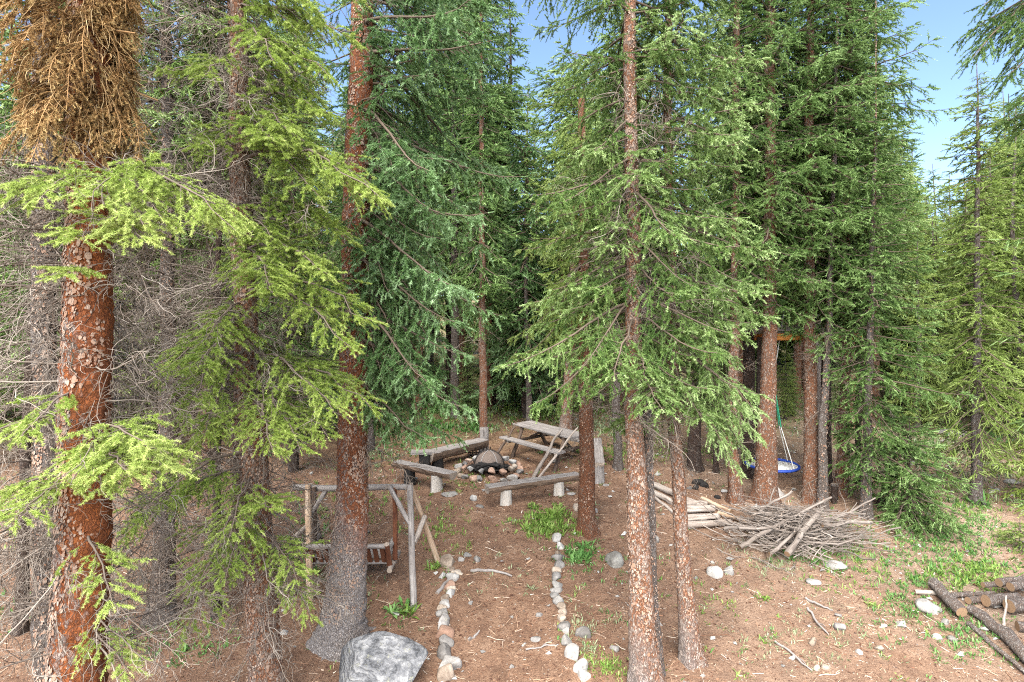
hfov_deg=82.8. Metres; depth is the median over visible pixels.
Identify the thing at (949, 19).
sky
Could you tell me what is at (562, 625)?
border stone
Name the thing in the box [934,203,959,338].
spruce tree
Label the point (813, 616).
stick
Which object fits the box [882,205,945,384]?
spruce tree
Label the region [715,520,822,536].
stick
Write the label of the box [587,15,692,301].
spruce tree
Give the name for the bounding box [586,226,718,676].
spruce tree
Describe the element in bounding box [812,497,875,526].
stick
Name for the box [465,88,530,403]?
spruce tree
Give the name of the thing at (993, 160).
spruce tree
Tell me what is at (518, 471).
fire ring stone
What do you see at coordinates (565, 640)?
border stone
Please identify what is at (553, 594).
border stone
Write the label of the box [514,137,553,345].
spruce tree
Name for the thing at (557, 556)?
border stone
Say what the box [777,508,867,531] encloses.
stick
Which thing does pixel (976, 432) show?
spruce tree
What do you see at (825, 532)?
stick
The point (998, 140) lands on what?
spruce tree
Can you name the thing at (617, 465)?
spruce tree
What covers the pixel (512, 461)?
fire ring stone
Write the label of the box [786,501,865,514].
stick
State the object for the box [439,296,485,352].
spruce tree
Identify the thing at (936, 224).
spruce tree
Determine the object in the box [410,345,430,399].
spruce tree
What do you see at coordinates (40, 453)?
spruce tree
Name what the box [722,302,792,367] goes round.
spruce tree
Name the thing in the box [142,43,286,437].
spruce tree
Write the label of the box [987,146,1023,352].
spruce tree
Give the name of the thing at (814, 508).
stick
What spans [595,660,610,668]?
leafy plant
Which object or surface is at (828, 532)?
stick
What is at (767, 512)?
stick
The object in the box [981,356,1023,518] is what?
young spruce
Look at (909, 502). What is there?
young spruce
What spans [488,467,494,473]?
fire ring stone
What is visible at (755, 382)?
spruce tree
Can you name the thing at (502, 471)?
fire ring stone
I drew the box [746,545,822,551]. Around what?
stick
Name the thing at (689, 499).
log
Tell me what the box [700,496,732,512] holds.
log
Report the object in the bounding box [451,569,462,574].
border stone
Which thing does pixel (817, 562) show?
leafy plant
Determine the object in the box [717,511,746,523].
log
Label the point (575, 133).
spruce tree
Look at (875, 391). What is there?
spruce tree
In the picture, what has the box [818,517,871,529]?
stick
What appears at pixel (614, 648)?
rock
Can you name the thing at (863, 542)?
stick
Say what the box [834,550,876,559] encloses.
stick
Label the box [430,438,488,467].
log bench
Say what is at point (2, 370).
spruce tree
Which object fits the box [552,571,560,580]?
border stone
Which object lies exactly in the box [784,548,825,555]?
stick
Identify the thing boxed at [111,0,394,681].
spruce tree
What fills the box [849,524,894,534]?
stick
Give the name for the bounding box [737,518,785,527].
stick
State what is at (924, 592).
log
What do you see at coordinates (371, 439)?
spruce tree
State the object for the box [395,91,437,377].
spruce tree
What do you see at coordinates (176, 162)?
spruce tree
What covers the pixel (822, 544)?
stick
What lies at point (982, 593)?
log
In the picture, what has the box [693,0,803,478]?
spruce tree
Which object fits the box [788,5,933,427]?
spruce tree
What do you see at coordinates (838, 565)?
rock
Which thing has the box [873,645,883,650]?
rock
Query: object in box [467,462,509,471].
charcoal heap
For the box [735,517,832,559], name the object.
stick
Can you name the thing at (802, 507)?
stick
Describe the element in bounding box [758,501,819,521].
stick
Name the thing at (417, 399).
spruce tree
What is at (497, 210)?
spruce tree
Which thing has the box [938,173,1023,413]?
spruce tree
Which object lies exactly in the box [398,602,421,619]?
leafy plant
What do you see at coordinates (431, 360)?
spruce tree
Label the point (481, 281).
spruce tree
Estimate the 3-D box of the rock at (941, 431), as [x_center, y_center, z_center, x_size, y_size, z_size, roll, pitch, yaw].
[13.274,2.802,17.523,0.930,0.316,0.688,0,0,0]
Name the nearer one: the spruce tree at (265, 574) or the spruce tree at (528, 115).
the spruce tree at (265, 574)
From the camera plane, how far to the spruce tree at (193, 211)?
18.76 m
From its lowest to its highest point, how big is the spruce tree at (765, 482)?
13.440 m
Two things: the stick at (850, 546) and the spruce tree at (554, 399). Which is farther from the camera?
the spruce tree at (554, 399)
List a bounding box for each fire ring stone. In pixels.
[454,463,462,468]
[454,467,461,473]
[461,474,468,478]
[469,475,477,482]
[477,475,482,481]
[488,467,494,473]
[488,476,498,482]
[499,468,506,474]
[506,474,517,480]
[508,459,516,463]
[508,466,514,471]
[516,469,523,473]
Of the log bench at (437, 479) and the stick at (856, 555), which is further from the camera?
the log bench at (437, 479)
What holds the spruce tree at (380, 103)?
on the ground at (500, 537)
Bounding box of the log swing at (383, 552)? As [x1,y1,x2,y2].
[292,483,439,609]
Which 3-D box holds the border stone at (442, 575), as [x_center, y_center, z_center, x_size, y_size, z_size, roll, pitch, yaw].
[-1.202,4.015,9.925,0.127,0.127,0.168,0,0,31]
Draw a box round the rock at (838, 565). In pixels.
[823,559,847,569]
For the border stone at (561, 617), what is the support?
on the ground at (500, 537)
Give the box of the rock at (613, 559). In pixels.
[605,551,623,567]
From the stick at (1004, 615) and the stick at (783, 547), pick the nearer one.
the stick at (1004, 615)
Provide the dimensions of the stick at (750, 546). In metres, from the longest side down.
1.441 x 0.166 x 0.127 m
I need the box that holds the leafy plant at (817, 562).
[809,558,822,565]
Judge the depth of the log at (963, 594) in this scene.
9.30 m
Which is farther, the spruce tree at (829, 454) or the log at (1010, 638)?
the spruce tree at (829, 454)
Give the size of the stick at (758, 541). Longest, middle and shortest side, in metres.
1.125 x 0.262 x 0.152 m
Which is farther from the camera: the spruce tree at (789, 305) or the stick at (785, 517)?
the spruce tree at (789, 305)
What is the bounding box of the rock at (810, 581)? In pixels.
[806,578,821,584]
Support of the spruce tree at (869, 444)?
on the ground at (500, 537)
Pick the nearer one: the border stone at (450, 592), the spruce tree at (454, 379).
the border stone at (450, 592)
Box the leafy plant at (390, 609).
[383,602,407,618]
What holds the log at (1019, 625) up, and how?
on the ground at (500, 537)
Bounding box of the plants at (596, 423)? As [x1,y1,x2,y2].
[0,357,1023,680]
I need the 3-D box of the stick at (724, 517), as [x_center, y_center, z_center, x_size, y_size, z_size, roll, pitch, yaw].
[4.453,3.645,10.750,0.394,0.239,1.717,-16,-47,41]
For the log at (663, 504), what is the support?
on the ground at (500, 537)
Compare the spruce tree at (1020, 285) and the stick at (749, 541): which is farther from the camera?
the spruce tree at (1020, 285)
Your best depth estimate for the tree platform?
13.03 m
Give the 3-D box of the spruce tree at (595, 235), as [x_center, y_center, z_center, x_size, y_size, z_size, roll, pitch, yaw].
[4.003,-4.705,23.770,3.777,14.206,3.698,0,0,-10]
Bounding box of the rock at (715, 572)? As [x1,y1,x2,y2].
[706,566,722,578]
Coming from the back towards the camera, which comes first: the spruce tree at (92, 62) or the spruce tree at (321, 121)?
the spruce tree at (321, 121)
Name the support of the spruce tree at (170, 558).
on the ground at (500, 537)
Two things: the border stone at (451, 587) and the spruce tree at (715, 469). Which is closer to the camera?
the border stone at (451, 587)
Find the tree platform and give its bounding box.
[736,325,860,484]
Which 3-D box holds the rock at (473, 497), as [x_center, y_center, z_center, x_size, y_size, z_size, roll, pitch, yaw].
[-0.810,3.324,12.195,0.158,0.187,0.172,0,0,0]
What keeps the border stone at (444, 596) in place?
on the ground at (500, 537)
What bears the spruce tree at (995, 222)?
on the ground at (500, 537)
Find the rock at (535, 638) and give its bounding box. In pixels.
[530,636,540,641]
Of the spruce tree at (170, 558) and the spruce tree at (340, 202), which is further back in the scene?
the spruce tree at (340, 202)
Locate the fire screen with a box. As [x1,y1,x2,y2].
[474,449,504,466]
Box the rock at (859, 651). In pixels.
[855,649,862,654]
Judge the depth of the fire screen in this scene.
13.81 m
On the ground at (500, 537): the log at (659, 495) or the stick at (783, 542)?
the log at (659, 495)
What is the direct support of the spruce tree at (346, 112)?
on the ground at (500, 537)
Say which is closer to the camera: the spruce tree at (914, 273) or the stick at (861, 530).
the stick at (861, 530)
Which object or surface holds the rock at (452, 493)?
on the ground at (500, 537)
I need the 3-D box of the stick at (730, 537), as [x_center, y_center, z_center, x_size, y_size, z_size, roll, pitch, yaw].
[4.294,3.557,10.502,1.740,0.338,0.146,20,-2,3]
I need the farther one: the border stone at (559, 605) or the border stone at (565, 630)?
the border stone at (559, 605)
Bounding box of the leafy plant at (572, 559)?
[567,538,596,563]
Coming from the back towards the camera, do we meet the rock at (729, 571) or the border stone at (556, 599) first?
the rock at (729, 571)
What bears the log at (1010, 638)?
on the ground at (500, 537)
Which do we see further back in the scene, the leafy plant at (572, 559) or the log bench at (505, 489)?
the log bench at (505, 489)
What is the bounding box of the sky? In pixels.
[0,0,1023,296]
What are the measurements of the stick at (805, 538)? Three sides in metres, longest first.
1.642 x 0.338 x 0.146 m
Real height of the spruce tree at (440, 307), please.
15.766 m
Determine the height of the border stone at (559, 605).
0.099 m
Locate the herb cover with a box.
[0,356,1023,679]
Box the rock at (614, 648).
[609,645,618,652]
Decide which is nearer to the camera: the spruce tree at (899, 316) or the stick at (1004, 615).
the stick at (1004, 615)
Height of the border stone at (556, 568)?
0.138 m
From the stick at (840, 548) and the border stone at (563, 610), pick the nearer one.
the border stone at (563, 610)
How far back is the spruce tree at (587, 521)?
11.13 m
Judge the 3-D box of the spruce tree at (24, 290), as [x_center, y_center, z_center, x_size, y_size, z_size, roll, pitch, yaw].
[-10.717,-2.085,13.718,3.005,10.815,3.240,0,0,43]
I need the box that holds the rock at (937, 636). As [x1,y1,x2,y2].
[931,633,942,639]
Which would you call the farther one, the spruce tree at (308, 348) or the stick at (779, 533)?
the spruce tree at (308, 348)
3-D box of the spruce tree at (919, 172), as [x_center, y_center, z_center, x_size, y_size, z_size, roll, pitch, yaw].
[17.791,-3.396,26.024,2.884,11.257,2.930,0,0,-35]
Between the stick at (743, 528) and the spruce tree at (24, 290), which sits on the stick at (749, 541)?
the stick at (743, 528)
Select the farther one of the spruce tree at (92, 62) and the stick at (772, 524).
the stick at (772, 524)
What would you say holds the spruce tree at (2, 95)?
on the ground at (500, 537)
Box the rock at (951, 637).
[946,635,957,641]
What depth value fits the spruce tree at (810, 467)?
11.87 m
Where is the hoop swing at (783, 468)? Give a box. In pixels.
[744,312,800,472]
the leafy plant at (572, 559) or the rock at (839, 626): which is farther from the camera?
the leafy plant at (572, 559)
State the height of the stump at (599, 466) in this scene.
0.824 m
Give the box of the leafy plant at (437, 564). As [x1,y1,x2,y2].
[423,559,446,570]
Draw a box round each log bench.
[392,460,457,492]
[410,449,434,465]
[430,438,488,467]
[484,471,578,505]
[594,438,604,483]
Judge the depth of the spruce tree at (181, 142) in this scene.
8.79 m
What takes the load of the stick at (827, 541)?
on the stick at (863, 542)
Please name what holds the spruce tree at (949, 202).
on the ground at (500, 537)
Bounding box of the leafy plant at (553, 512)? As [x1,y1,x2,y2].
[521,502,569,533]
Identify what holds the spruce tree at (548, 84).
on the ground at (500, 537)
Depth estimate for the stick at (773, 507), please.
11.00 m
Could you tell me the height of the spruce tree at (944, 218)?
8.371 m
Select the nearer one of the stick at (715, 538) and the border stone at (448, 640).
the border stone at (448, 640)
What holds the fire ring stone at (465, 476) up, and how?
on the ground at (500, 537)
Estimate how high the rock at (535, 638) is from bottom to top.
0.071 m
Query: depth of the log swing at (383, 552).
9.51 m
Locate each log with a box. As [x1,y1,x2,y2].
[654,482,672,495]
[654,490,672,504]
[655,496,672,512]
[687,497,703,504]
[687,500,707,504]
[687,504,714,508]
[687,508,714,512]
[688,513,719,517]
[688,515,716,520]
[688,519,731,527]
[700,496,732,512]
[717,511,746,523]
[913,589,936,594]
[927,578,967,616]
[951,591,972,597]
[965,594,989,603]
[965,621,1023,672]
[966,604,1023,662]
[973,591,995,595]
[981,582,1003,587]
[981,592,1020,606]
[995,575,1023,586]
[1002,596,1023,612]
[1006,580,1023,590]
[1015,621,1023,631]
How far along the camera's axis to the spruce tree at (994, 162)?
23.12 m
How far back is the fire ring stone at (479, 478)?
13.14 m
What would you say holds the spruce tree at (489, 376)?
on the ground at (500, 537)
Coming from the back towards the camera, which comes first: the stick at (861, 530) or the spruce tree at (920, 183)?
the spruce tree at (920, 183)
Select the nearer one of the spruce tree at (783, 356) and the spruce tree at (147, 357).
the spruce tree at (147, 357)
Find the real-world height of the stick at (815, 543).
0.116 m
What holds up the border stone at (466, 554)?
on the ground at (500, 537)
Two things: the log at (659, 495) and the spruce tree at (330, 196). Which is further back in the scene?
the spruce tree at (330, 196)
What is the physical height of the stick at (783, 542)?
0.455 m
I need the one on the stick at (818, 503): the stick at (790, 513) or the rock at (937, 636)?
the stick at (790, 513)
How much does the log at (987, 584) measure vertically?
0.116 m
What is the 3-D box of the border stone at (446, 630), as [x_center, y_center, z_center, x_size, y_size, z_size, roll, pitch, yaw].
[-1.002,4.366,8.616,0.302,0.264,0.261,0,0,0]
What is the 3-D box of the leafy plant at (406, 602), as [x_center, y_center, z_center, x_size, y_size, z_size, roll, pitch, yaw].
[-1.715,4.147,9.201,0.302,0.175,0.440,0,0,-20]
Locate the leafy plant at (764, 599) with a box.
[757,590,770,600]
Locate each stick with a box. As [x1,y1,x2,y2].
[435,572,455,593]
[467,630,479,640]
[470,568,511,576]
[497,422,516,452]
[525,640,558,649]
[531,428,562,477]
[538,427,577,476]
[691,493,779,537]
[691,527,742,543]
[701,524,766,551]
[711,505,771,534]
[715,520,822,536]
[717,548,780,569]
[719,533,779,554]
[722,515,747,536]
[723,525,774,529]
[727,525,788,558]
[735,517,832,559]
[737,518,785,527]
[738,519,785,548]
[740,507,839,522]
[741,495,863,518]
[741,500,814,512]
[741,515,796,552]
[745,543,803,548]
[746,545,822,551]
[749,556,795,574]
[751,506,799,520]
[751,516,807,531]
[751,532,840,544]
[752,522,820,539]
[753,506,781,514]
[753,524,805,537]
[756,488,792,514]
[756,490,837,510]
[757,530,852,544]
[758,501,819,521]
[758,535,774,573]
[759,539,823,558]
[761,507,831,515]
[762,537,836,563]
[764,513,809,523]
[767,517,862,542]
[768,521,805,555]
[773,498,807,518]
[774,504,815,526]
[774,511,811,516]
[774,640,812,670]
[775,506,852,531]
[776,509,837,526]
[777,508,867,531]
[778,497,831,527]
[784,511,820,556]
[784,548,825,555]
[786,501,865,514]
[786,507,855,521]
[793,525,868,557]
[798,534,856,548]
[799,556,842,579]
[803,536,875,548]
[805,525,852,539]
[805,597,832,610]
[807,526,845,536]
[807,607,828,634]
[808,524,871,568]
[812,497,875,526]
[812,516,853,559]
[812,520,890,540]
[815,527,868,537]
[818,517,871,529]
[818,538,890,546]
[819,544,861,560]
[821,520,872,527]
[825,528,887,542]
[830,540,894,552]
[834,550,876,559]
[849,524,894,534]
[858,544,916,553]
[861,527,900,537]
[862,532,906,544]
[1002,595,1007,625]
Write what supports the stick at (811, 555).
on the stick
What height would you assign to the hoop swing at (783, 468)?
3.688 m
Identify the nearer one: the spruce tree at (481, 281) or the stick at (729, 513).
the stick at (729, 513)
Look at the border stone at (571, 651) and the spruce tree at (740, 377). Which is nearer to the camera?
the border stone at (571, 651)
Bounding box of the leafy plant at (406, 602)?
[395,595,412,610]
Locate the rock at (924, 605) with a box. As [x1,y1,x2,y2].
[915,598,942,614]
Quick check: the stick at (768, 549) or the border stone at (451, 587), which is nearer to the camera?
the border stone at (451, 587)
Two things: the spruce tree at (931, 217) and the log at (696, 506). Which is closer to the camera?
the log at (696, 506)
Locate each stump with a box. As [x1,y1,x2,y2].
[478,427,488,451]
[831,483,838,503]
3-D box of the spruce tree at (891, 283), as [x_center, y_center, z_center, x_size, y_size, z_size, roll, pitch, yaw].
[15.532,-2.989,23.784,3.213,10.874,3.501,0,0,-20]
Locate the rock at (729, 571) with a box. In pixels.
[724,565,733,574]
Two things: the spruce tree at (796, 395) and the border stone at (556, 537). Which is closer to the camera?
the border stone at (556, 537)
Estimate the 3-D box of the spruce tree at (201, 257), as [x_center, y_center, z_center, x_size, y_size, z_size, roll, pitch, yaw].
[-7.817,-3.020,15.039,3.716,12.401,3.446,0,0,17]
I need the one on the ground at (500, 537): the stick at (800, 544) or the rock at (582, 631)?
the rock at (582, 631)
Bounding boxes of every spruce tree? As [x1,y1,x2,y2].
[0,0,222,681]
[0,0,260,681]
[0,0,304,667]
[0,1,158,636]
[0,9,28,404]
[0,50,130,398]
[0,73,130,448]
[0,83,16,311]
[0,90,25,403]
[0,104,23,377]
[0,166,25,447]
[1,42,63,410]
[11,81,184,438]
[116,0,204,430]
[118,65,184,384]
[121,60,187,426]
[129,0,344,575]
[133,0,332,619]
[135,5,276,456]
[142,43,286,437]
[143,55,193,292]
[154,43,227,338]
[157,11,266,327]
[197,4,342,442]
[210,66,341,472]
[224,0,339,398]
[237,0,527,661]
[287,21,341,322]
[307,70,348,293]
[317,54,435,452]
[318,133,344,331]
[320,109,407,329]
[327,24,407,352]
[338,54,401,237]
[378,53,462,412]
[382,147,445,353]
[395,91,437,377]
[403,0,527,418]
[407,0,510,410]
[407,4,491,402]
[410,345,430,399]
[426,280,438,371]
[427,0,530,437]
[428,302,445,341]
[429,351,445,404]
[435,294,444,316]
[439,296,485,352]
[445,78,526,407]
[446,1,556,402]
[452,82,544,404]
[456,335,478,415]
[460,219,574,417]
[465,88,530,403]
[468,135,577,420]
[493,0,769,681]
[504,374,520,410]
[507,98,624,539]
[514,85,553,296]
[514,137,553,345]
[520,57,593,415]
[521,37,619,429]
[528,160,556,374]
[533,329,549,400]
[547,2,674,470]
[547,361,555,404]
[551,73,594,271]
[578,2,664,406]
[578,64,613,393]
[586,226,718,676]
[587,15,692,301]
[592,0,780,669]
[592,364,606,399]
[640,26,762,472]
[677,0,801,504]
[679,19,793,418]
[681,0,865,508]
[687,117,723,364]
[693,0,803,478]
[702,0,940,504]
[706,122,785,331]
[710,336,719,473]
[716,329,729,400]
[717,92,792,331]
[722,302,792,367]
[755,0,961,498]
[755,362,756,424]
[756,21,803,408]
[756,340,793,361]
[760,50,905,419]
[764,12,897,483]
[776,342,800,419]
[777,1,890,511]
[777,313,793,365]
[778,35,838,390]
[779,318,840,368]
[781,359,803,416]
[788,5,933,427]
[805,1,979,519]
[831,369,839,432]
[832,87,903,363]
[835,120,916,364]
[858,62,950,420]
[861,149,928,373]
[863,147,943,405]
[864,173,941,415]
[878,237,964,429]
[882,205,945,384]
[883,201,958,405]
[885,145,934,339]
[893,215,991,423]
[894,222,972,425]
[910,168,928,231]
[911,64,1023,505]
[920,164,954,239]
[922,200,941,253]
[923,201,947,318]
[929,191,1010,419]
[933,130,1023,437]
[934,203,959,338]
[937,209,949,235]
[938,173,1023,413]
[938,174,961,223]
[943,144,989,237]
[947,0,1023,576]
[959,161,1022,397]
[962,152,1023,406]
[965,139,1006,240]
[971,106,1023,404]
[981,91,1017,218]
[981,94,1023,259]
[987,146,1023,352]
[1001,137,1023,346]
[1006,214,1023,376]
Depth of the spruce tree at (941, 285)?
18.51 m
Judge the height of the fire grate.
0.341 m
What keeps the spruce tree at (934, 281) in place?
on the ground at (500, 537)
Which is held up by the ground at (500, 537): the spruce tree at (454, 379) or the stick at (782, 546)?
the spruce tree at (454, 379)
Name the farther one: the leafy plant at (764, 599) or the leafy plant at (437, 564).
the leafy plant at (437, 564)
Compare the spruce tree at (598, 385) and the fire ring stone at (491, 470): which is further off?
the spruce tree at (598, 385)
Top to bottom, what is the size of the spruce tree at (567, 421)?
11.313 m
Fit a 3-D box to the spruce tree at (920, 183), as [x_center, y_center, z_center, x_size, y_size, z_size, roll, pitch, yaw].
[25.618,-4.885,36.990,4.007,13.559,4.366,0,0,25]
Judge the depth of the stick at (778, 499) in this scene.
11.17 m
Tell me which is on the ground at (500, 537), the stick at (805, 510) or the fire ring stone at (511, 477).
the fire ring stone at (511, 477)
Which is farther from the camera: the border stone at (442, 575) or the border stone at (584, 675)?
the border stone at (442, 575)
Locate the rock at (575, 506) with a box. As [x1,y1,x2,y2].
[573,503,577,511]
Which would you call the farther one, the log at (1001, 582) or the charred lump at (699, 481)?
the charred lump at (699, 481)
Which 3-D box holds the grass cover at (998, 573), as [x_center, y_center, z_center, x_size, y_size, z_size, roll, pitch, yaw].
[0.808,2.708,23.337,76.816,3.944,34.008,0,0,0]
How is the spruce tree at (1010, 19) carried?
on the ground at (500, 537)
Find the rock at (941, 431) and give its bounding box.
[938,429,964,436]
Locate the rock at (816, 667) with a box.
[813,664,819,670]
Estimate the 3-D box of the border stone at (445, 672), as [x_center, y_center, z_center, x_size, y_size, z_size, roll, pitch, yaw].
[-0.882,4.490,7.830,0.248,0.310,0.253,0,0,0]
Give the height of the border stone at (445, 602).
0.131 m
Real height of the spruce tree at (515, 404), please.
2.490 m
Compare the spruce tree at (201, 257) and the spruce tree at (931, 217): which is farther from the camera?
the spruce tree at (931, 217)
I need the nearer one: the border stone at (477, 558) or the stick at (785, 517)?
the border stone at (477, 558)
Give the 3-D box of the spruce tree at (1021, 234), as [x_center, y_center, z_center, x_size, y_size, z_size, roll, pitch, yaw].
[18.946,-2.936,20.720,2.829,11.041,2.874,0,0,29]
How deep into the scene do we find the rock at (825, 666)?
7.94 m
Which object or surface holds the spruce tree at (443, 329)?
on the ground at (500, 537)
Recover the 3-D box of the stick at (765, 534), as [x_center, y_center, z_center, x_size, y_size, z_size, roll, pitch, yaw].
[4.653,3.421,10.501,0.364,0.548,1.117,-43,38,-17]
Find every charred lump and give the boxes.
[691,479,703,484]
[700,481,708,488]
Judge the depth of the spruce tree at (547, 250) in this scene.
26.92 m
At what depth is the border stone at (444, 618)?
8.74 m
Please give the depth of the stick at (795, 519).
10.31 m
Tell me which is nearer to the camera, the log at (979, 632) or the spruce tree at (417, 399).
the log at (979, 632)
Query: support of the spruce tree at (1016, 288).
on the ground at (500, 537)
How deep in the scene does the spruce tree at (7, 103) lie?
8.52 m
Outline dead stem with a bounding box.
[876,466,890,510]
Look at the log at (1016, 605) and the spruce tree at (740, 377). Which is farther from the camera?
the spruce tree at (740, 377)
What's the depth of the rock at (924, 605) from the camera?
8.99 m
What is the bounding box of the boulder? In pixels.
[339,631,427,681]
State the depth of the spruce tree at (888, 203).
26.76 m
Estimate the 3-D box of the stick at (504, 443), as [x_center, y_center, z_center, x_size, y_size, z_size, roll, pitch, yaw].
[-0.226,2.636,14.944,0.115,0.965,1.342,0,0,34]
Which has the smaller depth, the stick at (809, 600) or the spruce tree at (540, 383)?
the stick at (809, 600)
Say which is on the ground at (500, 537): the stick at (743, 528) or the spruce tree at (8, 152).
the spruce tree at (8, 152)
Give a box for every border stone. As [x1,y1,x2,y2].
[435,608,447,616]
[435,625,453,638]
[437,604,446,610]
[437,642,450,659]
[437,663,454,681]
[438,572,445,578]
[438,611,449,628]
[438,655,461,669]
[439,554,454,567]
[439,599,449,607]
[439,634,453,646]
[440,594,448,599]
[444,580,455,588]
[445,566,454,572]
[445,573,458,581]
[446,585,455,589]
[446,589,454,597]
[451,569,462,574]
[463,552,471,556]
[474,556,480,561]
[550,587,562,593]
[550,592,559,598]
[551,554,564,560]
[552,533,560,542]
[552,566,561,572]
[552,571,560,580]
[552,580,562,587]
[552,595,563,604]
[554,560,564,568]
[556,602,565,608]
[557,542,564,549]
[557,613,565,621]
[557,621,570,629]
[558,607,566,614]
[561,627,568,635]
[561,634,571,645]
[564,643,578,661]
[573,658,587,672]
[577,669,590,681]
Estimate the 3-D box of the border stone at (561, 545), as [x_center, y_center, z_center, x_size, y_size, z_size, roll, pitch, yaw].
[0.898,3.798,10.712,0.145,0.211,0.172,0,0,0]
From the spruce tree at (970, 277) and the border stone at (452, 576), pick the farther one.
the spruce tree at (970, 277)
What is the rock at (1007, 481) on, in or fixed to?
on the ground at (500, 537)
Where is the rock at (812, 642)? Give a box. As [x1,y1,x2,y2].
[808,637,816,646]
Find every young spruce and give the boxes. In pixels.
[872,417,988,546]
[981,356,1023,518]
[993,520,1023,559]
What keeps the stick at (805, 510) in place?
on the stick at (778, 499)
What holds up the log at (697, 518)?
on the ground at (500, 537)
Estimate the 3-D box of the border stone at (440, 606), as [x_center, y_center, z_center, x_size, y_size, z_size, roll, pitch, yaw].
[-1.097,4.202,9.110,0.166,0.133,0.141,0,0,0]
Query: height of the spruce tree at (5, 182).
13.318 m
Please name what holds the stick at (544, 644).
on the ground at (500, 537)
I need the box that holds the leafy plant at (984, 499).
[962,490,998,509]
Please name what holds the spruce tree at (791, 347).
on the ground at (500, 537)
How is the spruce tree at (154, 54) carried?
on the ground at (500, 537)
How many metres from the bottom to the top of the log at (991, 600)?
0.179 m
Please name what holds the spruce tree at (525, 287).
on the ground at (500, 537)
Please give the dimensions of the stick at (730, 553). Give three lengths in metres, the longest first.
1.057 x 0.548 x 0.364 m
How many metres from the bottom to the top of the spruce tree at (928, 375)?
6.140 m
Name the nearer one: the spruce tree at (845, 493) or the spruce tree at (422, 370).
the spruce tree at (845, 493)
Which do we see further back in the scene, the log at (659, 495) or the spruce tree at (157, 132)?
the spruce tree at (157, 132)
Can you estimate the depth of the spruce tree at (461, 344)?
20.93 m
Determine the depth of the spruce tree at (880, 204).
30.76 m
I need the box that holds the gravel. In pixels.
[122,416,1023,681]
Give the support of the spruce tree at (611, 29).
on the ground at (500, 537)
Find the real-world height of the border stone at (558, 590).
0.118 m
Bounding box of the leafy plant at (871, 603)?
[864,598,881,607]
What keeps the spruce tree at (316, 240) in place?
on the ground at (500, 537)
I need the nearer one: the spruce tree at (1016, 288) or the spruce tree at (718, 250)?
the spruce tree at (1016, 288)
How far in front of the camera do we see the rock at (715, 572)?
9.89 m
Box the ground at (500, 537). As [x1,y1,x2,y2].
[0,297,1023,681]
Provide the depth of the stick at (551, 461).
13.71 m
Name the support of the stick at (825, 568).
on the ground at (500, 537)
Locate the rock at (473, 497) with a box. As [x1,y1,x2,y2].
[470,494,476,500]
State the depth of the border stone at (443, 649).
8.13 m
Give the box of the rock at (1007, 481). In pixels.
[1002,479,1019,483]
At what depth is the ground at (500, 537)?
9.56 m
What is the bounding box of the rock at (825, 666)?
[821,663,829,669]
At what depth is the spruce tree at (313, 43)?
18.64 m
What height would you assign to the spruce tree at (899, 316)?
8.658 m
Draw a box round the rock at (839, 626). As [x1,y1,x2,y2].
[832,622,845,630]
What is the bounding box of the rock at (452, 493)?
[441,491,457,496]
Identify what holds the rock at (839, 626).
on the ground at (500, 537)
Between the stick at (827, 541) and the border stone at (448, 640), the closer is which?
the border stone at (448, 640)
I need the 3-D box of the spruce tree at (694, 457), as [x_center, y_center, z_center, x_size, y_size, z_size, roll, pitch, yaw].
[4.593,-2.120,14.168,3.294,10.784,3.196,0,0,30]
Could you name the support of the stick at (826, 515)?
on the stick at (790, 549)
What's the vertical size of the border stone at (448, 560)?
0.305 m
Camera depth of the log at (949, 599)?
9.10 m
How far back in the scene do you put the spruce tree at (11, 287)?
17.34 m
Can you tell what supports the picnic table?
on the ground at (500, 537)
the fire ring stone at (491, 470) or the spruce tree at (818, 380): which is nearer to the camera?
the fire ring stone at (491, 470)
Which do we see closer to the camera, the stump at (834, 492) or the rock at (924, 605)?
the rock at (924, 605)
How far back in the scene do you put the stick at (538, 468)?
13.82 m
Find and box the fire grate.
[467,447,490,458]
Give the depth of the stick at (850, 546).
10.29 m
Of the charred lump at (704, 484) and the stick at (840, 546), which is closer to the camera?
the stick at (840, 546)
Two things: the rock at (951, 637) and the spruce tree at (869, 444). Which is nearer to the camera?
the rock at (951, 637)
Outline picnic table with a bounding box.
[499,420,578,471]
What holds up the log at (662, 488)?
on the ground at (500, 537)
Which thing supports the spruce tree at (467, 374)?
on the ground at (500, 537)
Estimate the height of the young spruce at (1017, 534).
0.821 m
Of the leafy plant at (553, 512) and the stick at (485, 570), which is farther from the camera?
the leafy plant at (553, 512)
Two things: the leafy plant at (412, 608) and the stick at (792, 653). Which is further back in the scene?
the leafy plant at (412, 608)
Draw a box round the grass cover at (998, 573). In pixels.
[0,359,1023,681]
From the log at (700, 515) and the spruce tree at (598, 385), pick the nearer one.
the log at (700, 515)
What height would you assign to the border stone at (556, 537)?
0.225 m
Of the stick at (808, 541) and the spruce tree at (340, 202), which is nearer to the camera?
the stick at (808, 541)
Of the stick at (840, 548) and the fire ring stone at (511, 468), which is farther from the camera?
the fire ring stone at (511, 468)
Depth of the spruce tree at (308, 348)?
13.87 m
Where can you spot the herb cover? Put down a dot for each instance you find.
(854, 568)
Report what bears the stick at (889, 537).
on the ground at (500, 537)
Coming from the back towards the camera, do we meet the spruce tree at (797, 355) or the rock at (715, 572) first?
the spruce tree at (797, 355)
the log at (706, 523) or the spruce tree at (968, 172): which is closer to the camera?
the log at (706, 523)
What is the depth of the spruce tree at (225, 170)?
9.74 m
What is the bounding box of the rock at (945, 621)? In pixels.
[941,618,948,624]
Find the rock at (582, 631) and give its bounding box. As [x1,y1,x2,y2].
[575,626,590,638]
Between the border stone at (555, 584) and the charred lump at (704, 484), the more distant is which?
the charred lump at (704, 484)

